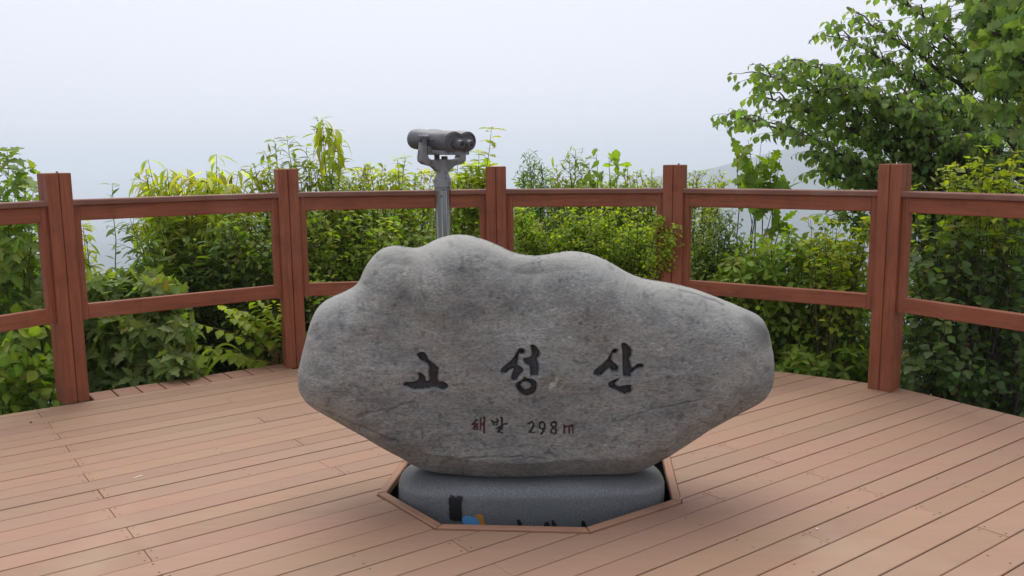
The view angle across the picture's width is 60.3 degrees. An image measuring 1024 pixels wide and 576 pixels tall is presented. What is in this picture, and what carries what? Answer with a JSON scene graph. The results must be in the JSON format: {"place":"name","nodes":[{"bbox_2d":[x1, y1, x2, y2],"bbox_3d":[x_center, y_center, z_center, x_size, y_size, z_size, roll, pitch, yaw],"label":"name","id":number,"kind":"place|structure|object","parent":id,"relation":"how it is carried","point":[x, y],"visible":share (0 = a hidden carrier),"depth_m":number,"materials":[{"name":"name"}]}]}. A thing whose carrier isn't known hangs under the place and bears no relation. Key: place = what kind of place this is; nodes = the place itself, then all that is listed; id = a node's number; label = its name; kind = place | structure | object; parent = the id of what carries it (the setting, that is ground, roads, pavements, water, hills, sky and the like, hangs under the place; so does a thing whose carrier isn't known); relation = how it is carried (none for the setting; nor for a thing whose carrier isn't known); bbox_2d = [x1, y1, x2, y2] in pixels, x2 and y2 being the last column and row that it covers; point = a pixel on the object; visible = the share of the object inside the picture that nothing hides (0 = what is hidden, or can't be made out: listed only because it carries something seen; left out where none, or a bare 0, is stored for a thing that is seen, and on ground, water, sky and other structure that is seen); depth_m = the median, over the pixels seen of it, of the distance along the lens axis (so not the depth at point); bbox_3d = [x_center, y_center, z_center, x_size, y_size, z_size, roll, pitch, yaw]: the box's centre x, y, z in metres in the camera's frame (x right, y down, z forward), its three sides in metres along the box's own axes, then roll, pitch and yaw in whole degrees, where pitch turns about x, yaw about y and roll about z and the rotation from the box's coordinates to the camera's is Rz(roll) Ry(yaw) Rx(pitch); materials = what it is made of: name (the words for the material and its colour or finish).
{"place":"outdoors","nodes":[
{"label":"outdoors","id":0,"kind":"place"},
{"bbox_2d":[0,0,1016,183],"label":"sky","id":1,"kind":"structure","parent":0,"point":[90,89],"materials":[{"name":"white"}]},
{"bbox_2d":[0,132,1022,501],"bbox_3d":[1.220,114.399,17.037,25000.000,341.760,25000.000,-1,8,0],"label":"terrain","id":2,"kind":"structure","parent":0,"point":[792,166],"depth_m":2182.36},
{"bbox_2d":[0,146,56,410],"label":"oak shrub","id":3,"kind":"object","parent":2,"relation":"on","point":[20,265],"visible":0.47,"depth_m":5.73,"materials":[{"name":"green plant"}]},
{"bbox_2d":[0,302,63,414],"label":"broadleaf plant","id":4,"kind":"object","parent":2,"relation":"on","point":[36,377],"visible":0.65,"depth_m":5.39,"materials":[{"name":"green plant"}]},
{"bbox_2d":[81,220,103,343],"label":"yellow sprig plant","id":5,"kind":"object","parent":2,"relation":"on","point":[89,252],"visible":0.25,"depth_m":6.33,"materials":[{"name":"green plant"}]},
{"bbox_2d":[98,183,126,276],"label":"slender sprig","id":6,"kind":"object","parent":2,"relation":"on","point":[113,192],"visible":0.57,"depth_m":6.60,"materials":[{"name":"green plant"}]},
{"bbox_2d":[83,261,192,377],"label":"pale oak shrub","id":7,"kind":"object","parent":2,"relation":"on","point":[130,283],"visible":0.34,"depth_m":6.03,"materials":[{"name":"green plant"}]},
{"bbox_2d":[84,311,204,392],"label":"oak shrub","id":8,"kind":"object","parent":2,"relation":"on","point":[126,368],"visible":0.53,"depth_m":5.86,"materials":[{"name":"green plant"}]},
{"bbox_2d":[106,213,270,373],"bbox_3d":[-2.399,0.406,6.914,1.250,2.084,0.844,-1,8,0],"label":"narrow leaved shrub","id":9,"kind":"object","parent":2,"relation":"on","point":[191,266],"visible":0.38,"depth_m":6.75,"materials":[{"name":"green plant"}]},
{"bbox_2d":[129,154,266,367],"bbox_3d":[-2.542,0.290,7.268,1.222,2.752,0.954,-1,8,0],"label":"yellow green shrub","id":10,"kind":"object","parent":2,"relation":"on","point":[208,186],"visible":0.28,"depth_m":6.94,"materials":[{"name":"green plant"}]},
{"bbox_2d":[144,332,252,379],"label":"grass tuft","id":11,"kind":"object","parent":2,"relation":"on","point":[206,371],"visible":0.21,"depth_m":5.93,"materials":[{"name":"green plant"}]},
{"bbox_2d":[136,186,275,331],"bbox_3d":[-2.632,0.569,8.166,1.740,3.043,1.311,-1,8,0],"label":"slope shrub","id":12,"kind":"object","parent":2,"relation":"on","point":[244,256],"depth_m":7.96,"materials":[{"name":"green plant"}]},
{"bbox_2d":[169,255,304,374],"bbox_3d":[-2.283,0.600,7.083,1.456,1.845,0.988,-1,8,0],"label":"shaded shrub","id":13,"kind":"object","parent":2,"relation":"on","point":[249,284],"visible":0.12,"depth_m":6.77,"materials":[{"name":"green plant"}]},
{"bbox_2d":[195,300,282,368],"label":"pinnate leaved plant","id":14,"kind":"object","parent":2,"relation":"on","point":[246,325],"visible":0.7,"depth_m":6.20,"materials":[{"name":"green plant"}]},
{"bbox_2d":[207,213,282,370],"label":"light leafy shrub","id":15,"kind":"object","parent":2,"relation":"on","point":[259,259],"visible":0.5,"depth_m":6.57,"materials":[{"name":"green plant"}]},
{"bbox_2d":[232,328,282,370],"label":"ground shrub","id":16,"kind":"object","parent":2,"relation":"on","point":[254,346],"visible":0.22,"depth_m":6.54,"materials":[{"name":"green plant"}]},
{"bbox_2d":[240,116,383,367],"bbox_3d":[-1.585,0.026,7.180,1.184,2.792,0.817,-1,8,0],"label":"tall leafy shrub","id":17,"kind":"object","parent":2,"relation":"on","point":[265,182],"visible":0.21,"depth_m":7.01,"materials":[{"name":"green plant"}]},
{"bbox_2d":[306,273,337,335],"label":"shrub","id":18,"kind":"object","parent":2,"relation":"on","point":[315,302],"visible":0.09,"depth_m":6.38,"materials":[{"name":"green plant"}]},
{"bbox_2d":[312,119,351,273],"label":"drooping shoot","id":19,"kind":"object","parent":2,"relation":"on","point":[329,141],"visible":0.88,"depth_m":6.85,"materials":[{"name":"green plant"}]},
{"bbox_2d":[305,209,406,316],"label":"pointed leaf shrub","id":20,"kind":"object","parent":2,"relation":"on","point":[327,265],"visible":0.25,"depth_m":6.72,"materials":[{"name":"green plant"}]},
{"bbox_2d":[55,367,665,498],"bbox_3d":[-0.119,1.295,1.758,7.234,0.160,9.496,-1,8,0],"label":"deck frame","id":21,"kind":"object","parent":2,"relation":"on","point":[395,490],"visible":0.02,"depth_m":4.40,"materials":[{"name":"brown wood"}]},
{"bbox_2d":[0,364,1023,575],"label":"deck","id":22,"kind":"structure","parent":21,"relation":"on","point":[264,471],"depth_m":3.75,"materials":[{"name":"brown wood"}]},
{"bbox_2d":[407,129,475,238],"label":"viewing binoculars","id":23,"kind":"object","parent":22,"relation":"on","point":[437,143],"visible":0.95,"depth_m":5.11,"materials":[{"name":"metal"}]},
{"bbox_2d":[0,162,1023,403],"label":"wooden railing","id":24,"kind":"object","parent":22,"relation":"on","point":[57,213],"visible":0.86,"depth_m":5.43,"materials":[{"name":"brown wood"}]},
{"bbox_2d":[377,457,680,533],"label":"opening kerb","id":25,"kind":"structure","parent":22,"relation":"on","point":[388,487],"depth_m":3.52,"materials":[{"name":"brown wood"}]},
{"bbox_2d":[308,185,455,278],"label":"slope shrub","id":26,"kind":"object","parent":2,"relation":"on","point":[382,227],"depth_m":7.90,"materials":[{"name":"green plant"}]},
{"bbox_2d":[336,154,435,271],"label":"bush","id":27,"kind":"object","parent":2,"relation":"on","point":[396,177],"visible":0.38,"depth_m":7.30,"materials":[{"name":"green plant"}]},
{"bbox_2d":[312,209,466,252],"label":"slope shrub","id":28,"kind":"object","parent":2,"relation":"on","point":[390,219],"depth_m":9.08,"materials":[{"name":"green plant"}]},
{"bbox_2d":[388,207,479,247],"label":"mixed green shrub","id":29,"kind":"object","parent":2,"relation":"on","point":[423,240],"visible":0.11,"depth_m":6.85,"materials":[{"name":"green plant"}]},
{"bbox_2d":[449,126,506,236],"bbox_3d":[-0.311,0.006,7.277,0.575,2.620,0.626,-1,8,0],"label":"leaning sapling","id":30,"kind":"object","parent":2,"relation":"on","point":[471,180],"visible":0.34,"depth_m":7.04,"materials":[{"name":"green plant"}]},
{"bbox_2d":[399,464,663,527],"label":"stone plinth","id":31,"kind":"structure","parent":2,"relation":"on","point":[585,501],"depth_m":3.61,"materials":[{"name":"grey stone"}]},
{"bbox_2d":[298,235,774,476],"bbox_3d":[0.099,0.287,3.697,2.003,1.024,0.473,-1,8,0],"label":"inscribed boulder","id":32,"kind":"object","parent":31,"relation":"on","point":[466,355],"visible":1,"depth_m":3.53,"materials":[{"name":"grey stone"}]},
{"bbox_2d":[512,149,555,253],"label":"bluish shoot plant","id":33,"kind":"object","parent":2,"relation":"on","point":[531,185],"visible":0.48,"depth_m":7.24,"materials":[{"name":"green plant"}]},
{"bbox_2d":[513,173,618,249],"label":"skyline shrub","id":34,"kind":"object","parent":2,"relation":"on","point":[612,177],"visible":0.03,"depth_m":7.74,"materials":[{"name":"green plant"}]},
{"bbox_2d":[539,146,593,250],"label":"willowy shoot plant","id":35,"kind":"object","parent":2,"relation":"on","point":[570,184],"visible":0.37,"depth_m":7.15,"materials":[{"name":"green plant"}]},
{"bbox_2d":[513,207,683,280],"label":"leaved bush","id":36,"kind":"object","parent":2,"relation":"on","point":[642,263],"visible":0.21,"depth_m":6.46,"materials":[{"name":"green plant"}]},
{"bbox_2d":[513,207,691,262],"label":"bush","id":37,"kind":"object","parent":2,"relation":"on","point":[547,228],"visible":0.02,"depth_m":7.23,"materials":[{"name":"green plant"}]},
{"bbox_2d":[514,207,698,275],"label":"slope shrub","id":38,"kind":"object","parent":2,"relation":"on","point":[515,245],"depth_m":8.18,"materials":[{"name":"green plant"}]},
{"bbox_2d":[580,148,635,255],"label":"young oak shoots","id":39,"kind":"object","parent":2,"relation":"on","point":[615,155],"visible":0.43,"depth_m":7.06,"materials":[{"name":"green plant"}]},
{"bbox_2d":[583,168,731,279],"bbox_3d":[1.213,0.247,7.465,1.323,2.502,0.651,-1,8,0],"label":"tiny leaved bush","id":40,"kind":"object","parent":2,"relation":"on","point":[643,210],"visible":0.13,"depth_m":7.20,"materials":[{"name":"green plant"}]},
{"bbox_2d":[690,207,752,305],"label":"wispy bush","id":41,"kind":"object","parent":2,"relation":"on","point":[721,247],"visible":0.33,"depth_m":6.49,"materials":[{"name":"green plant"}]},
{"bbox_2d":[731,137,799,310],"bbox_3d":[1.927,0.052,6.904,0.478,2.433,0.446,-7,10,-35],"label":"oak sapling","id":42,"kind":"object","parent":2,"relation":"on","point":[748,179],"visible":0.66,"depth_m":6.75,"materials":[{"name":"green plant"}]},
{"bbox_2d":[690,224,870,363],"bbox_3d":[2.013,0.338,6.474,1.430,1.629,0.742,-1,8,0],"label":"leafy mound shrub","id":43,"kind":"object","parent":2,"relation":"on","point":[773,272],"visible":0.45,"depth_m":6.25,"materials":[{"name":"green plant"}]},
{"bbox_2d":[756,308,870,371],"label":"shaded lower shrub","id":44,"kind":"object","parent":2,"relation":"on","point":[784,341],"visible":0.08,"depth_m":6.36,"materials":[{"name":"green plant"}]},
{"bbox_2d":[774,339,868,382],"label":"ground cover plant","id":45,"kind":"object","parent":2,"relation":"on","point":[805,361],"visible":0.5,"depth_m":5.98,"materials":[{"name":"green plant"}]},
{"bbox_2d":[796,216,869,377],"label":"heart leaved shrub","id":46,"kind":"object","parent":2,"relation":"on","point":[829,272],"visible":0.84,"depth_m":6.05,"materials":[{"name":"green plant"}]},
{"bbox_2d":[710,0,1023,355],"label":"drooping leaf tree","id":47,"kind":"object","parent":2,"relation":"on","point":[923,124],"visible":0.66,"depth_m":6.66,"materials":[{"name":"green plant"}]},
{"bbox_2d":[811,211,1021,412],"bbox_3d":[4.375,0.809,7.714,3.860,3.191,1.638,-1,8,0],"label":"slope shrub","id":48,"kind":"object","parent":2,"relation":"on","point":[902,374],"visible":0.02,"depth_m":7.42,"materials":[{"name":"green plant"}]},
{"bbox_2d":[901,318,1023,417],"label":"shadowy shrub","id":49,"kind":"object","parent":2,"relation":"on","point":[942,384],"visible":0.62,"depth_m":5.45,"materials":[{"name":"green plant"}]},
{"bbox_2d":[901,215,1023,413],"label":"broad leaf shrub","id":50,"kind":"object","parent":2,"relation":"on","point":[929,284],"visible":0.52,"depth_m":5.58,"materials":[{"name":"green plant"}]},
{"bbox_2d":[902,216,1023,389],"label":"shrub","id":51,"kind":"object","parent":2,"relation":"on","point":[991,265],"visible":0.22,"depth_m":5.68,"materials":[{"name":"green plant"}]},
{"bbox_2d":[911,145,1023,406],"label":"hornbeam shrub","id":52,"kind":"object","parent":2,"relation":"on","point":[986,186],"visible":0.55,"depth_m":5.63,"materials":[{"name":"green plant"}]},
{"bbox_2d":[913,0,1023,155],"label":"leaf tree","id":53,"kind":"object","parent":2,"relation":"on","point":[996,32],"visible":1,"depth_m":5.29,"materials":[{"name":"green plant"}]}
]}

